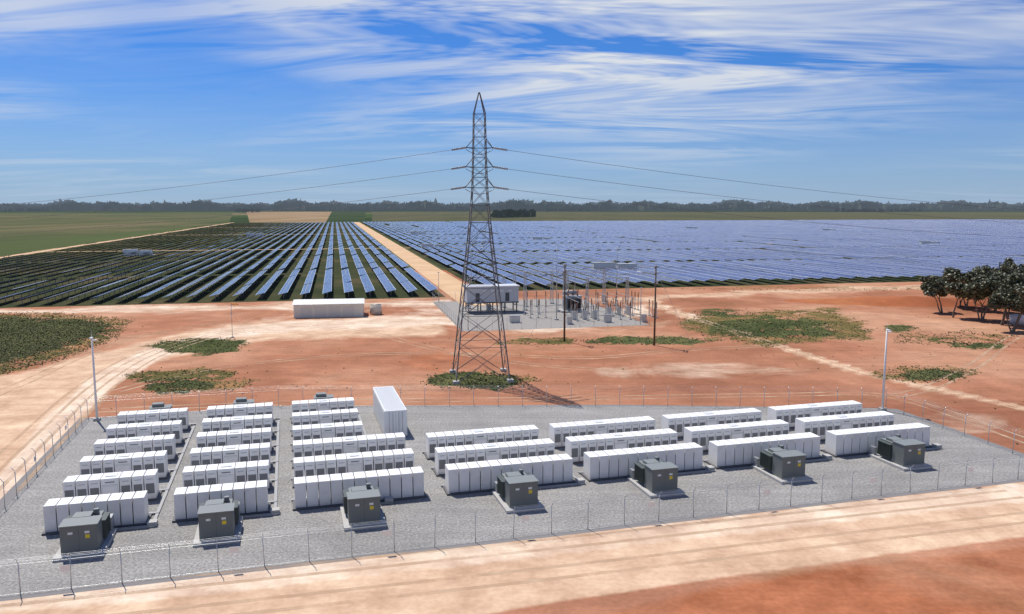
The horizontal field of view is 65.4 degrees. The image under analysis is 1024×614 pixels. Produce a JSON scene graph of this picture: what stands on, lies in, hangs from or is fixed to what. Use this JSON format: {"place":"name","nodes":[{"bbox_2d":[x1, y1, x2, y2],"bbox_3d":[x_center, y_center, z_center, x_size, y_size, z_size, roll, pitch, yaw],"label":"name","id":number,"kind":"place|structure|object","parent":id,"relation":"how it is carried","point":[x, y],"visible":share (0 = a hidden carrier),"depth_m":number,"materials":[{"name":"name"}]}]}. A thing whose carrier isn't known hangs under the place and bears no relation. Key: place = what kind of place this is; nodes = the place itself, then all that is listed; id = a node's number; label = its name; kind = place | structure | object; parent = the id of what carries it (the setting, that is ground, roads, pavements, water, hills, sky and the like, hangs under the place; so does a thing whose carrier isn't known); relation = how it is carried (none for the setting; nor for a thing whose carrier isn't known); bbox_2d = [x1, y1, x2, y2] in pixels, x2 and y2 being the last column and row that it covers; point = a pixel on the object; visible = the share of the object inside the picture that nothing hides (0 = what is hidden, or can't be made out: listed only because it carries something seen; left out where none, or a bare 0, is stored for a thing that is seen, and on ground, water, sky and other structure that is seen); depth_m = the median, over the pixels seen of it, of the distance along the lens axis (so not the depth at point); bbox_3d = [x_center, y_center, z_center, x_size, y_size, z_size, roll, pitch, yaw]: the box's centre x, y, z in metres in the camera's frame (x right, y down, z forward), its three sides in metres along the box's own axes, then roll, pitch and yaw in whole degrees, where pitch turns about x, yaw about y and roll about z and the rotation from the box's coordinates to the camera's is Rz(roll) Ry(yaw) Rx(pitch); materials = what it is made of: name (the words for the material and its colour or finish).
{"place":"outdoors","nodes":[
{"label":"outdoors","id":0,"kind":"place"},
{"bbox_2d":[0,223,228,257],"bbox_3d":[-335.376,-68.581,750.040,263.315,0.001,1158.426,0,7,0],"label":"dirt road","id":1,"kind":"structure","parent":0,"point":[95,243],"depth_m":526.41,"materials":[{"name":"beige soil"}]},
{"bbox_2d":[0,213,231,241],"bbox_3d":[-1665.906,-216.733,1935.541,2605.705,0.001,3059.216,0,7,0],"label":"paddock ground","id":2,"kind":"structure","parent":0,"point":[39,224],"depth_m":1247.07,"materials":[{"name":"green plant"}]},
{"bbox_2d":[0,222,444,307],"bbox_3d":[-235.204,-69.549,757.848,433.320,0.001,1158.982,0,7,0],"label":"solar ground","id":3,"kind":"structure","parent":0,"point":[316,291],"depth_m":317.98,"materials":[{"name":"green plant"}]},
{"bbox_2d":[122,249,152,255],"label":"inverter station","id":4,"kind":"object","parent":3,"relation":"on","point":[135,252],"visible":0.92,"depth_m":415.94,"materials":[{"name":"white metal"}]},
{"bbox_2d":[0,222,437,304],"bbox_3d":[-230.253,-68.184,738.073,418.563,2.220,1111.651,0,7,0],"label":"solar array","id":5,"kind":"object","parent":3,"relation":"on","point":[408,286],"visible":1,"depth_m":305.82,"materials":[{"name":"blue glass"}]},
{"bbox_2d":[246,233,263,236],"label":"inverter station","id":6,"kind":"object","parent":3,"relation":"on","point":[253,234],"visible":0.94,"depth_m":679.94,"materials":[{"name":"white metal"}]},
{"bbox_2d":[66,247,462,251],"bbox_3d":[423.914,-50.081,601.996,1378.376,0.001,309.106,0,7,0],"label":"station","id":7,"kind":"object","parent":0,"point":[187,250],"depth_m":465.24,"materials":[{"name":"grey metal"}]},
{"bbox_2d":[247,212,330,222],"bbox_3d":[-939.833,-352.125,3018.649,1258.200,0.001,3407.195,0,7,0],"label":"paddock stubble ground","id":8,"kind":"structure","parent":0,"point":[287,217],"depth_m":1987.02,"materials":[{"name":"beige plant"}]},
{"bbox_2d":[326,212,365,222],"bbox_3d":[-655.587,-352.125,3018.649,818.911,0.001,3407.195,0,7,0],"label":"paddock ground","id":9,"kind":"structure","parent":0,"point":[338,217],"depth_m":1987.02,"materials":[{"name":"green plant"}]},
{"bbox_2d":[354,222,498,305],"bbox_3d":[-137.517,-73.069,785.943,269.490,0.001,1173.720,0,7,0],"label":"dirt road","id":10,"kind":"structure","parent":0,"point":[449,285],"depth_m":328.28,"materials":[{"name":"beige soil"}]},
{"bbox_2d":[449,92,513,383],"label":"transmission tower","id":11,"kind":"structure","parent":0,"point":[453,370],"depth_m":114.61,"materials":[{"name":"grey metal"}]},
{"bbox_2d":[0,273,1023,613],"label":"dirt ground","id":12,"kind":"structure","parent":0,"point":[820,559],"depth_m":105.61,"materials":[{"name":"orange soil"}]},
{"bbox_2d":[0,319,255,395],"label":"wheel tracks","id":13,"kind":"object","parent":12,"relation":"on","point":[106,348],"visible":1,"depth_m":142.26},
{"bbox_2d":[217,303,247,337],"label":"wind sock mast","id":14,"kind":"object","parent":12,"relation":"on","point":[232,336],"visible":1,"depth_m":153.56,"materials":[{"name":"silver metal"}]},
{"bbox_2d":[292,298,364,317],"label":"site shed","id":15,"kind":"structure","parent":12,"relation":"on","point":[319,308],"depth_m":182.49,"materials":[{"name":"grey metal"}]},
{"bbox_2d":[0,311,659,487],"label":"wheel tracks","id":16,"kind":"object","parent":12,"relation":"on","point":[58,445],"depth_m":106.71},
{"bbox_2d":[370,303,381,314],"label":"water tank","id":17,"kind":"object","parent":12,"relation":"on","point":[375,308],"visible":1,"depth_m":186.57,"materials":[{"name":"beige plastic"}]},
{"bbox_2d":[111,345,757,390],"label":"wheel tracks","id":18,"kind":"object","parent":12,"relation":"on","point":[450,354],"visible":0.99,"depth_m":135.53},
{"bbox_2d":[5,287,896,312],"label":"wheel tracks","id":19,"kind":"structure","parent":12,"relation":"on","point":[396,302],"depth_m":203.57},
{"bbox_2d":[0,288,1023,443],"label":"grass patches","id":20,"kind":"object","parent":12,"relation":"on","point":[40,347],"visible":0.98,"depth_m":149.21,"materials":[{"name":"green plant"}]},
{"bbox_2d":[0,146,1023,237],"bbox_3d":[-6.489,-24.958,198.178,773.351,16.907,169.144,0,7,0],"label":"transmission conductors","id":21,"kind":"object","parent":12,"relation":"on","point":[503,149],"visible":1,"depth_m":127.21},
{"bbox_2d":[6,492,1023,613],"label":"road wheel tracks","id":22,"kind":"object","parent":12,"relation":"on","point":[521,570],"depth_m":57.34},
{"bbox_2d":[530,264,566,341],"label":"timber pole","id":23,"kind":"object","parent":12,"relation":"on","point":[564,272],"visible":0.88,"depth_m":148.59,"materials":[{"name":"brown wood"}]},
{"bbox_2d":[307,325,797,373],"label":"wheel tracks","id":24,"kind":"object","parent":12,"relation":"on","point":[592,370],"visible":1,"depth_m":124.21},
{"bbox_2d":[98,392,1023,442],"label":"perimeter fence","id":25,"kind":"object","parent":12,"relation":"on","point":[571,399],"visible":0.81,"depth_m":104.49,"materials":[{"name":"grey metal"}]},
{"bbox_2d":[439,321,686,339],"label":"substation wheel tracks","id":26,"kind":"object","parent":12,"relation":"on","point":[561,334],"visible":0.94,"depth_m":157.93},
{"bbox_2d":[653,265,680,345],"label":"timber pole","id":27,"kind":"object","parent":12,"relation":"on","point":[656,281],"visible":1,"depth_m":144.44,"materials":[{"name":"brown wood"}]},
{"bbox_2d":[658,307,1023,409],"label":"wheel tracks","id":28,"kind":"object","parent":12,"relation":"on","point":[840,368],"visible":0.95,"depth_m":138.34},
{"bbox_2d":[918,275,948,312],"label":"eucalypt tree","id":29,"kind":"object","parent":12,"relation":"on","point":[932,286],"visible":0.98,"depth_m":189.71,"materials":[{"name":"green plant"}]},
{"bbox_2d":[944,282,964,317],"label":"eucalypt tree","id":30,"kind":"object","parent":12,"relation":"on","point":[952,287],"visible":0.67,"depth_m":179.49,"materials":[{"name":"green plant"}]},
{"bbox_2d":[892,330,1022,396],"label":"wheel tracks","id":31,"kind":"object","parent":12,"relation":"on","point":[973,361],"visible":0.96,"depth_m":129.42},
{"bbox_2d":[942,267,983,308],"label":"eucalypt tree","id":32,"kind":"object","parent":12,"relation":"on","point":[950,275],"visible":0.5,"depth_m":196.94,"materials":[{"name":"green plant"}]},
{"bbox_2d":[954,274,1005,320],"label":"eucalypt tree","id":33,"kind":"object","parent":12,"relation":"on","point":[981,287],"visible":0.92,"depth_m":176.34,"materials":[{"name":"green plant"}]},
{"bbox_2d":[970,265,1013,310],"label":"eucalypt tree","id":34,"kind":"object","parent":12,"relation":"on","point":[1002,269],"visible":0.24,"depth_m":191.14,"materials":[{"name":"green plant"}]},
{"bbox_2d":[986,271,1023,318],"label":"eucalypt tree","id":35,"kind":"object","parent":12,"relation":"on","point":[1015,278],"visible":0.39,"depth_m":176.07,"materials":[{"name":"green plant"}]},
{"bbox_2d":[987,282,1023,332],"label":"eucalypt tree","id":36,"kind":"object","parent":12,"relation":"on","point":[1010,298],"visible":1,"depth_m":159.71,"materials":[{"name":"green plant"}]},
{"bbox_2d":[999,261,1023,272],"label":"eucalypt tree","id":37,"kind":"object","parent":12,"relation":"on","point":[1019,268],"visible":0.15,"depth_m":193.00,"materials":[{"name":"green plant"}]},
{"bbox_2d":[1000,257,1023,266],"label":"station","id":38,"kind":"object","parent":12,"relation":"on","point":[1010,260],"visible":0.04,"depth_m":211.73,"materials":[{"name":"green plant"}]},
{"bbox_2d":[1009,314,1023,324],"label":"water tank","id":39,"kind":"object","parent":12,"relation":"on","point":[1013,318],"visible":0.82,"depth_m":171.63,"materials":[{"name":"white"}]},
{"bbox_2d":[0,405,1023,600],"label":"gravel yard","id":40,"kind":"structure","parent":0,"point":[22,527],"depth_m":68.02,"materials":[{"name":"grey gravel"}]},
{"bbox_2d":[52,508,116,562],"bbox_3d":[-31.703,16.551,59.251,3.300,2.444,5.150,-2,7,-16],"label":"pad transformer","id":41,"kind":"object","parent":40,"relation":"on","point":[87,531],"visible":1,"depth_m":57.56,"materials":[{"name":"grey metal"}]},
{"bbox_2d":[89,332,100,420],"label":"yard mast","id":42,"kind":"object","parent":40,"relation":"on","point":[96,418],"visible":1,"depth_m":93.62,"materials":[{"name":"grey metal"}]},
{"bbox_2d":[41,408,190,535],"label":"battery containers","id":43,"kind":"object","parent":40,"relation":"on","point":[123,470],"depth_m":72.17,"materials":[{"name":"white metal"}]},
{"bbox_2d":[117,423,195,530],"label":"cable tray","id":44,"kind":"object","parent":40,"relation":"on","point":[152,523],"visible":0.16,"depth_m":68.59,"materials":[{"name":"grey"}]},
{"bbox_2d":[149,402,172,409],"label":"transformer","id":45,"kind":"object","parent":40,"relation":"on","point":[157,405],"visible":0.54,"depth_m":92.61,"materials":[{"name":"grey metal"}]},
{"bbox_2d":[193,496,242,547],"bbox_3d":[-22.750,16.238,61.748,3.300,2.444,5.150,-2,7,-16],"label":"pad transformer","id":46,"kind":"object","parent":40,"relation":"on","point":[221,518],"visible":0.99,"depth_m":59.99,"materials":[{"name":"grey metal"}]},
{"bbox_2d":[172,402,274,522],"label":"battery containers","id":47,"kind":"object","parent":40,"relation":"on","point":[230,457],"depth_m":74.48,"materials":[{"name":"white metal"}]},
{"bbox_2d":[174,418,279,518],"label":"cable tray","id":48,"kind":"object","parent":40,"relation":"on","point":[275,510],"visible":0.17,"depth_m":70.78,"materials":[{"name":"grey"}]},
{"bbox_2d":[233,397,253,404],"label":"transformer","id":49,"kind":"object","parent":40,"relation":"on","point":[241,400],"visible":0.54,"depth_m":95.09,"materials":[{"name":"grey metal"}]},
{"bbox_2d":[314,392,333,400],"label":"transformer","id":50,"kind":"object","parent":40,"relation":"on","point":[321,395],"visible":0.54,"depth_m":97.56,"materials":[{"name":"grey metal"}]},
{"bbox_2d":[290,412,392,504],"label":"cable tray","id":51,"kind":"object","parent":40,"relation":"on","point":[388,499],"visible":0.25,"depth_m":68.25,"materials":[{"name":"grey"}]},
{"bbox_2d":[291,397,426,510],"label":"battery containers","id":52,"kind":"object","parent":40,"relation":"on","point":[343,449],"depth_m":73.77,"materials":[{"name":"white metal"}]},
{"bbox_2d":[340,483,386,530],"bbox_3d":[-12.160,15.869,64.702,3.300,2.444,5.150,-2,7,-16],"label":"pad transformer","id":53,"kind":"object","parent":40,"relation":"on","point":[361,504],"visible":1,"depth_m":62.93,"materials":[{"name":"grey metal"}]},
{"bbox_2d":[373,386,406,435],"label":"white container","id":54,"kind":"object","parent":40,"relation":"on","point":[390,409],"visible":0.99,"depth_m":88.61,"materials":[{"name":"white metal"}]},
{"bbox_2d":[424,425,575,495],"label":"battery containers","id":55,"kind":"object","parent":40,"relation":"on","point":[473,461],"depth_m":75.07,"materials":[{"name":"white metal"}]},
{"bbox_2d":[422,451,584,488],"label":"cable tray","id":56,"kind":"object","parent":40,"relation":"on","point":[580,481],"visible":0.16,"depth_m":71.98,"materials":[{"name":"grey"}]},
{"bbox_2d":[0,386,1023,595],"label":"yard fence","id":57,"kind":"object","parent":40,"relation":"on","point":[302,390],"visible":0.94,"depth_m":67.38,"materials":[{"name":"silver metal"}]},
{"bbox_2d":[34,426,972,571],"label":"fence warning signs","id":58,"kind":"object","parent":57,"relation":"on","point":[64,568],"visible":1,"depth_m":60.66,"materials":[{"name":"white"}]},
{"bbox_2d":[492,469,544,513],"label":"pad transformer","id":59,"kind":"object","parent":40,"relation":"on","point":[519,488],"visible":1,"depth_m":66.52,"materials":[{"name":"grey metal"}]},
{"bbox_2d":[549,416,704,481],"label":"battery containers","id":60,"kind":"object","parent":40,"relation":"on","point":[609,449],"depth_m":78.67,"materials":[{"name":"white metal"}]},
{"bbox_2d":[578,464,714,474],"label":"cable tray","id":61,"kind":"object","parent":40,"relation":"on","point":[709,468],"visible":0.13,"depth_m":75.58,"materials":[{"name":"grey"}]},
{"bbox_2d":[627,456,684,498],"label":"pad transformer","id":62,"kind":"object","parent":40,"relation":"on","point":[654,476],"visible":1,"depth_m":70.03,"materials":[{"name":"grey metal"}]},
{"bbox_2d":[661,408,822,468],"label":"battery containers","id":63,"kind":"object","parent":40,"relation":"on","point":[733,438],"depth_m":82.29,"materials":[{"name":"white metal"}]},
{"bbox_2d":[703,454,831,462],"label":"cable tray","id":64,"kind":"object","parent":40,"relation":"on","point":[827,457],"visible":0.12,"depth_m":79.19,"materials":[{"name":"grey metal"}]},
{"bbox_2d":[751,445,812,484],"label":"pad transformer","id":65,"kind":"object","parent":40,"relation":"on","point":[778,464],"visible":0.99,"depth_m":73.58,"materials":[{"name":"grey metal"}]},
{"bbox_2d":[767,400,932,457],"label":"battery containers","id":66,"kind":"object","parent":40,"relation":"on","point":[844,428],"depth_m":86.00,"materials":[{"name":"white metal"}]},
{"bbox_2d":[820,443,941,450],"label":"cable tray","id":67,"kind":"object","parent":40,"relation":"on","point":[936,446],"visible":0.1,"depth_m":82.96,"materials":[{"name":"grey metal"}]},
{"bbox_2d":[878,323,891,410],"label":"yard mast","id":68,"kind":"object","parent":40,"relation":"on","point":[881,408],"visible":0.99,"depth_m":98.40,"materials":[{"name":"grey metal"}]},
{"bbox_2d":[868,434,931,470],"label":"pad transformer","id":69,"kind":"object","parent":40,"relation":"on","point":[896,450],"visible":1,"depth_m":77.29,"materials":[{"name":"grey metal"}]},
{"bbox_2d":[0,198,1023,210],"bbox_3d":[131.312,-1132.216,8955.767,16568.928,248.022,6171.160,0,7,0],"label":"horizon woodland","id":70,"kind":"object","parent":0,"point":[295,204],"visible":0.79,"depth_m":6370.98,"materials":[{"name":"green plant"}]},
{"bbox_2d":[0,210,1023,269],"bbox_3d":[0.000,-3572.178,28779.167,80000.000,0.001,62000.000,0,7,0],"label":"grass field","id":71,"kind":"structure","parent":0,"point":[13,247],"depth_m":909.18,"materials":[{"name":"green plant"}]},
{"bbox_2d":[2,208,1020,217],"bbox_3d":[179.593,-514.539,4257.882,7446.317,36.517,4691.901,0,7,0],"label":"windbreak trees","id":72,"kind":"object","parent":71,"relation":"on","point":[509,213],"visible":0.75,"depth_m":5154.17,"materials":[{"name":"green plant"}]},
{"bbox_2d":[0,0,1023,204],"label":"sky","id":73,"kind":"structure","parent":0,"point":[919,101],"materials":[{"name":"blue"}]},
{"bbox_2d":[434,299,647,330],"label":"gravel pad","id":74,"kind":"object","parent":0,"point":[530,323],"depth_m":182.29,"materials":[{"name":"grey gravel"}]},
{"bbox_2d":[463,284,519,312],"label":"control building","id":75,"kind":"structure","parent":74,"relation":"on","point":[509,293],"depth_m":190.15,"materials":[{"name":"grey metal"}]},
{"bbox_2d":[431,289,649,330],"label":"substation fence","id":76,"kind":"object","parent":74,"relation":"on","point":[451,312],"visible":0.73,"depth_m":173.74,"materials":[{"name":"silver metal"}]},
{"bbox_2d":[437,247,657,329],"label":"substation equipment","id":77,"kind":"object","parent":74,"relation":"on","point":[607,315],"visible":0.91,"depth_m":187.88,"materials":[{"name":"silver metal"}]},
{"bbox_2d":[549,264,654,274],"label":"distribution conductors","id":78,"kind":"object","parent":77,"relation":"attached to","point":[606,273],"visible":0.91,"depth_m":146.04,"materials":[{"name":"grey"}]},
{"bbox_2d":[557,289,586,312],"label":"power transformer","id":79,"kind":"object","parent":74,"relation":"on","point":[568,302],"visible":0.84,"depth_m":191.60,"materials":[{"name":"grey metal"}]},
{"bbox_2d":[361,222,1023,290],"bbox_3d":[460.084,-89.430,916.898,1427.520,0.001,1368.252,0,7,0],"label":"solar ground","id":80,"kind":"structure","parent":0,"point":[534,286],"depth_m":303.55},
{"bbox_2d":[410,232,425,234],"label":"inverter station","id":81,"kind":"object","parent":80,"relation":"on","point":[412,233],"visible":0.76,"depth_m":717.80,"materials":[{"name":"white metal"}]},
{"bbox_2d":[421,244,446,248],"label":"inverter station","id":82,"kind":"object","parent":80,"relation":"on","point":[432,246],"visible":0.81,"depth_m":478.07,"materials":[{"name":"white metal"}]},
{"bbox_2d":[532,237,550,241],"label":"inverter station","id":83,"kind":"object","parent":80,"relation":"on","point":[537,238],"visible":0.5,"depth_m":586.51,"materials":[{"name":"white metal"}]},
{"bbox_2d":[591,262,640,272],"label":"inverter station","id":84,"kind":"object","parent":80,"relation":"on","point":[609,265],"visible":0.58,"depth_m":306.01,"materials":[{"name":"white metal"}]},
{"bbox_2d":[364,219,1023,287],"bbox_3d":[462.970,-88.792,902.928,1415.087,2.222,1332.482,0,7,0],"label":"solar array","id":85,"kind":"object","parent":80,"relation":"on","point":[867,244],"visible":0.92,"depth_m":472.64,"materials":[{"name":"blue glass"}]},
{"bbox_2d":[919,241,939,243],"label":"inverter station","id":86,"kind":"object","parent":80,"relation":"on","point":[923,242],"visible":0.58,"depth_m":515.80,"materials":[{"name":"white metal"}]},
{"bbox_2d":[372,212,1023,221],"bbox_3d":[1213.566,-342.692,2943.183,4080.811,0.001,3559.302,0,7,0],"label":"paddock ground","id":87,"kind":"structure","parent":0,"point":[540,216],"depth_m":2205.16,"materials":[{"name":"green plant"}]},
{"bbox_2d":[784,296,987,306],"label":"earth dam bank","id":88,"kind":"structure","parent":0,"point":[910,301],"depth_m":207.17,"materials":[{"name":"orange soil"}]},
{"label":"dirt ground","id":89,"kind":"structure","parent":0,"visible":0},
{"bbox_2d":[965,267,997,303],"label":"eucalypt tree","id":90,"kind":"object","parent":89,"relation":"on","point":[987,272],"depth_m":201.16,"materials":[{"name":"green plant"}]},
{"bbox_2d":[991,283,1016,324],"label":"eucalypt tree","id":91,"kind":"object","parent":89,"relation":"on","point":[1005,286],"visible":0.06,"depth_m":168.68,"materials":[{"name":"green plant"}]}
]}

